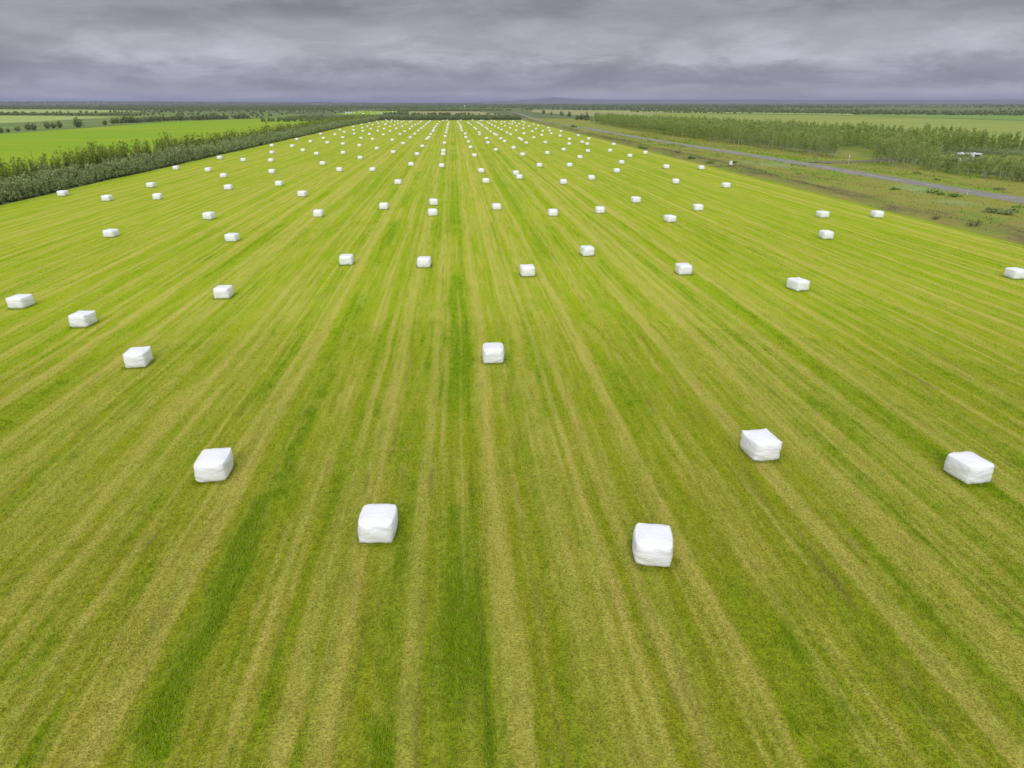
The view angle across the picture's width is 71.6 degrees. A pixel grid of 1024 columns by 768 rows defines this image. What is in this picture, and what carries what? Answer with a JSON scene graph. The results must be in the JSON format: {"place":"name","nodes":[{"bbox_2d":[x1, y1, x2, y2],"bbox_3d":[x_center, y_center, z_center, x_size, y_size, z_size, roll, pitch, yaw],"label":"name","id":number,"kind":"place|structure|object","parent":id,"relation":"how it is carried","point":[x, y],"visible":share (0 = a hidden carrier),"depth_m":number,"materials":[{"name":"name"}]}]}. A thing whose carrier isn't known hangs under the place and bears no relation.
{"place":"outdoors","nodes":[
{"label":"outdoors","id":0,"kind":"place"},
{"bbox_2d":[0,116,108,122],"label":"pale field","id":1,"kind":"structure","parent":0,"point":[8,119],"depth_m":679.36,"materials":[{"name":"green plant"}]},
{"bbox_2d":[0,109,135,112],"bbox_3d":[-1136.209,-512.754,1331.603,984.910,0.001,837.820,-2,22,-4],"label":"pale strip field","id":2,"kind":"structure","parent":0,"point":[37,110],"depth_m":1350.38,"materials":[{"name":"green plant"}]},
{"bbox_2d":[0,113,311,132],"bbox_3d":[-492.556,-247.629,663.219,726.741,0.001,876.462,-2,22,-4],"label":"rough pasture","id":3,"kind":"structure","parent":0,"point":[92,122],"depth_m":573.45,"materials":[{"name":"green plant"}]},
{"bbox_2d":[72,117,83,127],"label":"tree","id":4,"kind":"object","parent":3,"relation":"on","point":[77,123],"visible":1,"depth_m":433.43,"materials":[{"name":"green plant"}]},
{"bbox_2d":[0,118,325,171],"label":"green meadow","id":5,"kind":"structure","parent":0,"point":[37,144],"depth_m":330.44,"materials":[{"name":"green plant"}]},
{"bbox_2d":[0,101,496,104],"bbox_3d":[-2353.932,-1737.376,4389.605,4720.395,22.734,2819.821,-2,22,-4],"label":"hills","id":6,"kind":"structure","parent":0,"point":[125,103],"depth_m":4325.04,"materials":[{"name":"green plant"}]},
{"bbox_2d":[0,101,482,104],"bbox_3d":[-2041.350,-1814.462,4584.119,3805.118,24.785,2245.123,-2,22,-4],"label":"hill wood","id":7,"kind":"object","parent":6,"relation":"on","point":[224,102],"visible":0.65,"depth_m":4504.78,"materials":[{"name":"green plant"}]},
{"bbox_2d":[339,111,396,114],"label":"bale field","id":8,"kind":"structure","parent":0,"point":[364,112],"depth_m":1082.96,"materials":[{"name":"green plant"}]},
{"bbox_2d":[409,111,496,114],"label":"stubble strip","id":9,"kind":"object","parent":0,"point":[455,112],"visible":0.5,"depth_m":1082.96,"materials":[{"name":"plant"}]},
{"bbox_2d":[0,120,1023,767],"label":"hay field","id":10,"kind":"structure","parent":0,"point":[354,192],"depth_m":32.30,"materials":[{"name":"green plant"}]},
{"bbox_2d":[5,294,34,308],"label":"wrapped bale","id":11,"kind":"object","parent":10,"relation":"on","point":[19,301],"visible":1,"depth_m":52.77},
{"bbox_2d":[56,190,68,195],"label":"wrapped bale","id":12,"kind":"object","parent":10,"relation":"on","point":[62,193],"visible":1,"depth_m":116.03},
{"bbox_2d":[68,310,96,326],"bbox_3d":[-29.573,-4.495,48.892,1.364,0.915,1.579,1,22,1],"label":"wrapped bale","id":13,"kind":"object","parent":10,"relation":"on","point":[80,318],"visible":1,"depth_m":48.33},
{"bbox_2d":[101,195,112,200],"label":"wrapped bale","id":14,"kind":"object","parent":10,"relation":"on","point":[106,197],"visible":1,"depth_m":110.30},
{"bbox_2d":[102,228,118,236],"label":"wrapped bale","id":15,"kind":"object","parent":10,"relation":"on","point":[108,232],"visible":1,"depth_m":80.62},
{"bbox_2d":[123,346,152,367],"bbox_3d":[-21.872,-1.585,41.544,1.307,0.924,1.646,-3,22,-8],"label":"wrapped bale","id":16,"kind":"object","parent":10,"relation":"on","point":[136,357],"visible":1,"depth_m":40.95},
{"bbox_2d":[146,182,155,187],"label":"wrapped bale","id":17,"kind":"object","parent":10,"relation":"on","point":[150,184],"visible":1,"depth_m":127.76},
{"bbox_2d":[152,193,161,199],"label":"wrapped bale","id":18,"kind":"object","parent":10,"relation":"on","point":[156,196],"visible":1,"depth_m":111.81},
{"bbox_2d":[202,211,215,219],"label":"wrapped bale","id":19,"kind":"object","parent":10,"relation":"on","point":[209,215],"visible":1,"depth_m":92.78},
{"bbox_2d":[193,448,232,482],"bbox_3d":[-12.271,3.314,29.224,1.350,0.899,1.710,-3,22,-7],"label":"wrapped bale","id":20,"kind":"object","parent":10,"relation":"on","point":[213,465],"visible":1,"depth_m":28.63},
{"bbox_2d":[213,285,233,298],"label":"wrapped bale","id":21,"kind":"object","parent":10,"relation":"on","point":[223,291],"visible":1,"depth_m":55.38},
{"bbox_2d":[224,233,239,241],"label":"wrapped bale","id":22,"kind":"object","parent":10,"relation":"on","point":[232,237],"visible":1,"depth_m":78.02},
{"bbox_2d":[297,190,307,196],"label":"wrapped bale","id":23,"kind":"object","parent":10,"relation":"on","point":[302,193],"visible":1,"depth_m":115.47},
{"bbox_2d":[313,209,323,216],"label":"wrapped bale","id":24,"kind":"object","parent":10,"relation":"on","point":[318,212],"visible":1,"depth_m":94.92},
{"bbox_2d":[339,254,353,264],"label":"wrapped bale","id":25,"kind":"object","parent":10,"relation":"on","point":[346,259],"visible":1,"depth_m":66.85},
{"bbox_2d":[357,504,397,542],"bbox_3d":[-4.753,4.927,25.204,1.360,0.866,1.601,-1,22,-1],"label":"wrapped bale","id":26,"kind":"object","parent":10,"relation":"on","point":[377,523],"visible":1,"depth_m":24.62},
{"bbox_2d":[379,202,388,209],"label":"wrapped bale","id":27,"kind":"object","parent":10,"relation":"on","point":[383,205],"visible":1,"depth_m":101.58},
{"bbox_2d":[417,256,430,267],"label":"wrapped bale","id":28,"kind":"object","parent":10,"relation":"on","point":[424,261],"visible":1,"depth_m":65.78},
{"bbox_2d":[428,208,437,215],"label":"wrapped bale","id":29,"kind":"object","parent":10,"relation":"on","point":[432,211],"visible":1,"depth_m":95.78},
{"bbox_2d":[429,198,437,205],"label":"wrapped bale","id":30,"kind":"object","parent":10,"relation":"on","point":[433,201],"visible":1,"depth_m":105.52},
{"bbox_2d":[482,342,504,363],"bbox_3d":[-1.108,-1.866,42.246,1.318,0.928,1.707,-1,22,-2],"label":"wrapped bale","id":31,"kind":"object","parent":10,"relation":"on","point":[493,352],"visible":1,"depth_m":41.56},
{"bbox_2d":[492,203,500,209],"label":"wrapped bale","id":32,"kind":"object","parent":10,"relation":"on","point":[496,206],"visible":1,"depth_m":101.15},
{"bbox_2d":[520,264,534,276],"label":"wrapped bale","id":33,"kind":"object","parent":10,"relation":"on","point":[527,270],"visible":1,"depth_m":62.40},
{"bbox_2d":[548,209,557,215],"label":"wrapped bale","id":34,"kind":"object","parent":10,"relation":"on","point":[552,212],"visible":1,"depth_m":95.61},
{"bbox_2d":[580,245,594,255],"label":"wrapped bale","id":35,"kind":"object","parent":10,"relation":"on","point":[586,250],"visible":1,"depth_m":70.73},
{"bbox_2d":[595,206,604,213],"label":"wrapped bale","id":36,"kind":"object","parent":10,"relation":"on","point":[599,209],"visible":1,"depth_m":97.94},
{"bbox_2d":[631,196,640,202],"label":"wrapped bale","id":37,"kind":"object","parent":10,"relation":"on","point":[635,199],"visible":1,"depth_m":108.36},
{"bbox_2d":[632,523,672,566],"bbox_3d":[4.745,5.410,23.976,1.345,0.873,1.617,3,22,8],"label":"wrapped bale","id":38,"kind":"object","parent":10,"relation":"on","point":[652,544],"visible":1,"depth_m":23.41},
{"bbox_2d":[663,214,675,221],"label":"wrapped bale","id":39,"kind":"object","parent":10,"relation":"on","point":[669,218],"visible":1,"depth_m":90.69},
{"bbox_2d":[675,263,691,274],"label":"wrapped bale","id":40,"kind":"object","parent":10,"relation":"on","point":[683,268],"visible":1,"depth_m":63.08},
{"bbox_2d":[693,204,703,210],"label":"wrapped bale","id":41,"kind":"object","parent":10,"relation":"on","point":[697,207],"visible":1,"depth_m":100.36},
{"bbox_2d":[740,428,781,460],"bbox_3d":[10.807,2.644,30.883,1.364,0.922,1.660,-4,22,-9],"label":"wrapped bale","id":42,"kind":"object","parent":10,"relation":"on","point":[765,444],"visible":1,"depth_m":30.32},
{"bbox_2d":[786,277,809,290],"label":"wrapped bale","id":43,"kind":"object","parent":10,"relation":"on","point":[797,283],"visible":1,"depth_m":57.75},
{"bbox_2d":[816,210,829,217],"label":"wrapped bale","id":44,"kind":"object","parent":10,"relation":"on","point":[822,214],"visible":1,"depth_m":94.27},
{"bbox_2d":[818,230,833,238],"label":"wrapped bale","id":45,"kind":"object","parent":10,"relation":"on","point":[825,234],"visible":1,"depth_m":79.51},
{"bbox_2d":[870,210,883,217],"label":"wrapped bale","id":46,"kind":"object","parent":10,"relation":"on","point":[877,214],"visible":1,"depth_m":94.26},
{"bbox_2d":[943,451,994,483],"bbox_3d":[18.674,3.403,29.014,1.315,0.889,1.519,-5,22,-12],"label":"wrapped bale","id":47,"kind":"object","parent":10,"relation":"on","point":[966,467],"visible":1,"depth_m":28.57},
{"bbox_2d":[1003,267,1023,278],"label":"wrapped bale","id":48,"kind":"object","parent":10,"relation":"on","point":[1014,272],"visible":1,"depth_m":61.64},
{"bbox_2d":[0,103,1023,204],"bbox_3d":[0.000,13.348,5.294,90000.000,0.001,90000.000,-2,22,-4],"label":"ground","id":49,"kind":"structure","parent":0,"point":[939,109],"depth_m":1205.33,"materials":[{"name":"green plant"}]},
{"bbox_2d":[0,162,11,179],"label":"tall shrub","id":50,"kind":"object","parent":49,"relation":"on","point":[6,169],"visible":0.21,"depth_m":128.08,"materials":[{"name":"green plant"}]},
{"bbox_2d":[0,180,18,201],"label":"willow shrub","id":51,"kind":"object","parent":49,"relation":"on","point":[4,194],"visible":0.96,"depth_m":109.64,"materials":[{"name":"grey plant"}]},
{"bbox_2d":[0,176,21,200],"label":"willow shrub","id":52,"kind":"object","parent":49,"relation":"on","point":[18,194],"visible":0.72,"depth_m":110.61,"materials":[{"name":"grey plant"}]},
{"bbox_2d":[12,158,27,180],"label":"tall shrub","id":53,"kind":"object","parent":49,"relation":"on","point":[18,169],"visible":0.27,"depth_m":128.10,"materials":[{"name":"green plant"}]},
{"bbox_2d":[9,176,31,198],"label":"willow shrub","id":54,"kind":"object","parent":49,"relation":"on","point":[24,192],"visible":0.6,"depth_m":113.00,"materials":[{"name":"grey plant"}]},
{"bbox_2d":[19,155,32,180],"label":"tall shrub","id":55,"kind":"object","parent":49,"relation":"on","point":[24,167],"visible":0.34,"depth_m":133.72,"materials":[{"name":"green plant"}]},
{"bbox_2d":[19,174,37,196],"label":"willow shrub","id":56,"kind":"object","parent":49,"relation":"on","point":[34,189],"visible":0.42,"depth_m":115.75,"materials":[{"name":"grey plant"}]},
{"bbox_2d":[21,157,36,178],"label":"tall shrub","id":57,"kind":"object","parent":49,"relation":"on","point":[30,165],"visible":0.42,"depth_m":135.74,"materials":[{"name":"green plant"}]},
{"bbox_2d":[36,178,48,194],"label":"willow shrub","id":58,"kind":"object","parent":49,"relation":"on","point":[41,190],"visible":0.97,"depth_m":117.95,"materials":[{"name":"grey plant"}]},
{"bbox_2d":[36,172,51,192],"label":"willow shrub","id":59,"kind":"object","parent":49,"relation":"on","point":[45,184],"visible":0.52,"depth_m":119.75,"materials":[{"name":"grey plant"}]},
{"bbox_2d":[40,169,60,191],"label":"willow shrub","id":60,"kind":"object","parent":49,"relation":"on","point":[55,187],"visible":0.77,"depth_m":121.28,"materials":[{"name":"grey plant"}]},
{"bbox_2d":[52,150,61,168],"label":"tall shrub","id":61,"kind":"object","parent":49,"relation":"on","point":[56,159],"visible":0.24,"depth_m":147.35,"materials":[{"name":"green plant"}]},
{"bbox_2d":[59,146,69,169],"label":"tall shrub","id":62,"kind":"object","parent":49,"relation":"on","point":[67,161],"visible":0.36,"depth_m":142.97,"materials":[{"name":"green plant"}]},
{"bbox_2d":[62,172,77,187],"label":"willow shrub","id":63,"kind":"object","parent":49,"relation":"on","point":[71,182],"visible":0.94,"depth_m":128.59,"materials":[{"name":"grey plant"}]},
{"bbox_2d":[66,166,81,181],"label":"willow shrub","id":64,"kind":"object","parent":49,"relation":"on","point":[74,175],"visible":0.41,"depth_m":133.81,"materials":[{"name":"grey plant"}]},
{"bbox_2d":[68,150,83,170],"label":"tall shrub","id":65,"kind":"object","parent":49,"relation":"on","point":[79,164],"visible":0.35,"depth_m":147.35,"materials":[{"name":"green plant"}]},
{"bbox_2d":[75,148,88,169],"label":"tall shrub","id":66,"kind":"object","parent":49,"relation":"on","point":[83,157],"visible":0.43,"depth_m":149.49,"materials":[{"name":"green plant"}]},
{"bbox_2d":[80,170,92,183],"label":"willow shrub","id":67,"kind":"object","parent":49,"relation":"on","point":[89,181],"visible":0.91,"depth_m":133.79,"materials":[{"name":"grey plant"}]},
{"bbox_2d":[87,137,99,161],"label":"tall shrub","id":68,"kind":"object","parent":49,"relation":"on","point":[93,146],"visible":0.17,"depth_m":156.86,"materials":[{"name":"green plant"}]},
{"bbox_2d":[86,164,101,181],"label":"willow shrub","id":69,"kind":"object","parent":49,"relation":"on","point":[97,177],"visible":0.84,"depth_m":137.57,"materials":[{"name":"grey plant"}]},
{"bbox_2d":[88,147,99,165],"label":"tall shrub","id":70,"kind":"object","parent":49,"relation":"on","point":[95,157],"visible":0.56,"depth_m":155.07,"materials":[{"name":"green plant"}]},
{"bbox_2d":[95,162,109,179],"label":"willow shrub","id":71,"kind":"object","parent":49,"relation":"on","point":[104,174],"visible":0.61,"depth_m":141.26,"materials":[{"name":"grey plant"}]},
{"bbox_2d":[100,146,110,164],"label":"tall shrub","id":72,"kind":"object","parent":49,"relation":"on","point":[105,154],"visible":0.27,"depth_m":158.73,"materials":[{"name":"green plant"}]},
{"bbox_2d":[107,161,120,177],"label":"willow shrub","id":73,"kind":"object","parent":49,"relation":"on","point":[113,173],"visible":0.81,"depth_m":144.54,"materials":[{"name":"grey plant"}]},
{"bbox_2d":[113,158,124,176],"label":"willow shrub","id":74,"kind":"object","parent":49,"relation":"on","point":[119,169],"visible":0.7,"depth_m":145.93,"materials":[{"name":"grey plant"}]},
{"bbox_2d":[116,162,128,175],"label":"willow shrub","id":75,"kind":"object","parent":49,"relation":"on","point":[124,170],"visible":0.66,"depth_m":148.27,"materials":[{"name":"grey plant"}]},
{"bbox_2d":[133,156,142,172],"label":"willow shrub","id":76,"kind":"object","parent":49,"relation":"on","point":[137,167],"visible":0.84,"depth_m":154.57,"materials":[{"name":"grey plant"}]},
{"bbox_2d":[165,148,177,164],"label":"willow shrub","id":77,"kind":"object","parent":49,"relation":"on","point":[173,157],"visible":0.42,"depth_m":174.16,"materials":[{"name":"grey plant"}]},
{"bbox_2d":[189,148,198,160],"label":"willow shrub","id":78,"kind":"object","parent":49,"relation":"on","point":[194,157],"visible":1,"depth_m":188.34,"materials":[{"name":"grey plant"}]},
{"bbox_2d":[203,142,212,156],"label":"willow shrub","id":79,"kind":"object","parent":49,"relation":"on","point":[205,150],"visible":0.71,"depth_m":198.93,"materials":[{"name":"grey plant"}]},
{"bbox_2d":[180,114,370,147],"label":"tall thicket","id":80,"kind":"object","parent":49,"relation":"on","point":[203,140],"visible":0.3,"depth_m":287.78,"materials":[{"name":"green plant"}]},
{"bbox_2d":[190,115,379,155],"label":"willow thicket","id":81,"kind":"object","parent":49,"relation":"on","point":[236,144],"visible":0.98,"depth_m":276.60,"materials":[{"name":"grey plant"}]},
{"bbox_2d":[261,114,521,121],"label":"shelter belt","id":82,"kind":"object","parent":49,"relation":"on","point":[423,117],"visible":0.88,"depth_m":624.39,"materials":[{"name":"green plant"}]},
{"bbox_2d":[0,104,1023,119],"bbox_3d":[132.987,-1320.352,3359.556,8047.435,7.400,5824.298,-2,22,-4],"label":"distant wood","id":83,"kind":"object","parent":49,"relation":"on","point":[290,107],"visible":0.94,"depth_m":1571.78,"materials":[{"name":"green plant"}]},
{"bbox_2d":[829,132,838,157],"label":"young tree","id":84,"kind":"object","parent":49,"relation":"on","point":[833,141],"visible":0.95,"depth_m":194.83,"materials":[{"name":"green plant"}]},
{"bbox_2d":[835,135,842,155],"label":"young tree","id":85,"kind":"object","parent":49,"relation":"on","point":[838,145],"visible":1,"depth_m":192.22,"materials":[{"name":"green plant"}]},
{"bbox_2d":[871,135,881,162],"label":"young tree","id":86,"kind":"object","parent":49,"relation":"on","point":[874,153],"visible":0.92,"depth_m":172.22,"materials":[{"name":"green plant"}]},
{"bbox_2d":[879,142,887,162],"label":"young tree","id":87,"kind":"object","parent":49,"relation":"on","point":[883,148],"visible":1,"depth_m":169.36,"materials":[{"name":"green plant"}]},
{"bbox_2d":[886,136,895,165],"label":"young tree","id":88,"kind":"object","parent":49,"relation":"on","point":[890,144],"visible":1,"depth_m":166.32,"materials":[{"name":"green plant"}]},
{"bbox_2d":[890,138,899,166],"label":"young tree","id":89,"kind":"object","parent":49,"relation":"on","point":[897,151],"visible":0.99,"depth_m":165.16,"materials":[{"name":"green plant"}]},
{"bbox_2d":[918,139,929,165],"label":"young tree","id":90,"kind":"object","parent":49,"relation":"on","point":[925,149],"visible":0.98,"depth_m":161.92,"materials":[{"name":"green plant"}]},
{"bbox_2d":[932,154,943,171],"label":"young tree","id":91,"kind":"object","parent":49,"relation":"on","point":[935,162],"visible":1,"depth_m":152.58,"materials":[{"name":"green plant"}]},
{"bbox_2d":[950,156,959,173],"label":"young tree","id":92,"kind":"object","parent":49,"relation":"on","point":[955,164],"visible":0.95,"depth_m":149.13,"materials":[{"name":"green plant"}]},
{"bbox_2d":[982,160,993,177],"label":"young tree","id":93,"kind":"object","parent":49,"relation":"on","point":[986,167],"visible":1,"depth_m":140.10,"materials":[{"name":"green plant"}]},
{"bbox_2d":[995,159,1006,179],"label":"young tree","id":94,"kind":"object","parent":49,"relation":"on","point":[1004,167],"visible":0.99,"depth_m":137.20,"materials":[{"name":"green plant"}]},
{"bbox_2d":[1001,159,1013,178],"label":"young tree","id":95,"kind":"object","parent":49,"relation":"on","point":[1008,162],"visible":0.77,"depth_m":138.05,"materials":[{"name":"green plant"}]},
{"bbox_2d":[1012,163,1022,180],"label":"young tree","id":96,"kind":"object","parent":49,"relation":"on","point":[1016,169],"visible":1,"depth_m":134.98,"materials":[{"name":"green plant"}]},
{"bbox_2d":[0,0,1023,102],"label":"sky","id":97,"kind":"structure","parent":0,"point":[334,51],"materials":[{"name":"grey"}]},
{"bbox_2d":[531,110,663,116],"bbox_3d":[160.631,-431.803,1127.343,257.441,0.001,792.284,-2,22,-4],"label":"tan field","id":98,"kind":"structure","parent":0,"point":[576,112],"depth_m":1078.42,"materials":[{"name":"plant"}]},
{"bbox_2d":[590,111,852,114],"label":"pale clearing","id":99,"kind":"structure","parent":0,"point":[733,112],"depth_m":970.25,"materials":[{"name":"plant"}]},
{"bbox_2d":[465,97,1023,103],"bbox_3d":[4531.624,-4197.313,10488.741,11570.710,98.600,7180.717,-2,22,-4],"label":"hills","id":100,"kind":"structure","parent":0,"point":[572,100],"depth_m":10546.63,"materials":[{"name":"green plant"}]},
{"bbox_2d":[511,112,1023,202],"bbox_3d":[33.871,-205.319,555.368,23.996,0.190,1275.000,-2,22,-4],"label":"road","id":101,"kind":"structure","parent":0,"point":[954,189],"depth_m":148.47,"materials":[{"name":"grey asphalt"}]},
{"bbox_2d":[521,118,1023,244],"bbox_3d":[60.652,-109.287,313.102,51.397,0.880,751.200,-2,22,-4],"label":"road verge","id":102,"kind":"structure","parent":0,"point":[959,224],"depth_m":137.02,"materials":[{"name":"green plant"}]},
{"bbox_2d":[589,112,1023,155],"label":"plantation wood","id":103,"kind":"object","parent":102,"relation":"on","point":[700,126],"visible":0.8,"depth_m":252.95,"materials":[{"name":"green plant"}]},
{"bbox_2d":[978,207,1014,215],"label":"bush","id":104,"kind":"object","parent":102,"relation":"on","point":[1000,211],"visible":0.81,"depth_m":95.07,"materials":[{"name":"green plant"}]},
{"bbox_2d":[590,113,1023,144],"bbox_3d":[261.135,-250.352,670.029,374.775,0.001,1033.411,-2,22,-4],"label":"olive field","id":105,"kind":"structure","parent":0,"point":[1002,126],"depth_m":572.65,"materials":[{"name":"green plant"}]},
{"bbox_2d":[813,146,897,163],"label":"clearing","id":106,"kind":"structure","parent":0,"point":[859,151],"depth_m":217.67,"materials":[{"name":"green plant"}]},
{"bbox_2d":[806,158,909,163],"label":"dirt track","id":107,"kind":"structure","parent":0,"point":[838,162],"depth_m":183.47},
{"bbox_2d":[849,114,1023,119],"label":"green strip field","id":108,"kind":"structure","parent":0,"point":[1004,117],"depth_m":769.23,"materials":[{"name":"green plant"}]},
{"bbox_2d":[927,154,1023,173],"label":"clearing","id":109,"kind":"structure","parent":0,"point":[1019,157],"depth_m":190.88,"materials":[{"name":"green plant"}]},
{"bbox_2d":[954,152,982,162],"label":"caravan","id":110,"kind":"object","parent":109,"relation":"on","point":[973,153],"visible":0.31,"depth_m":177.27,"materials":[{"name":"white metal"}]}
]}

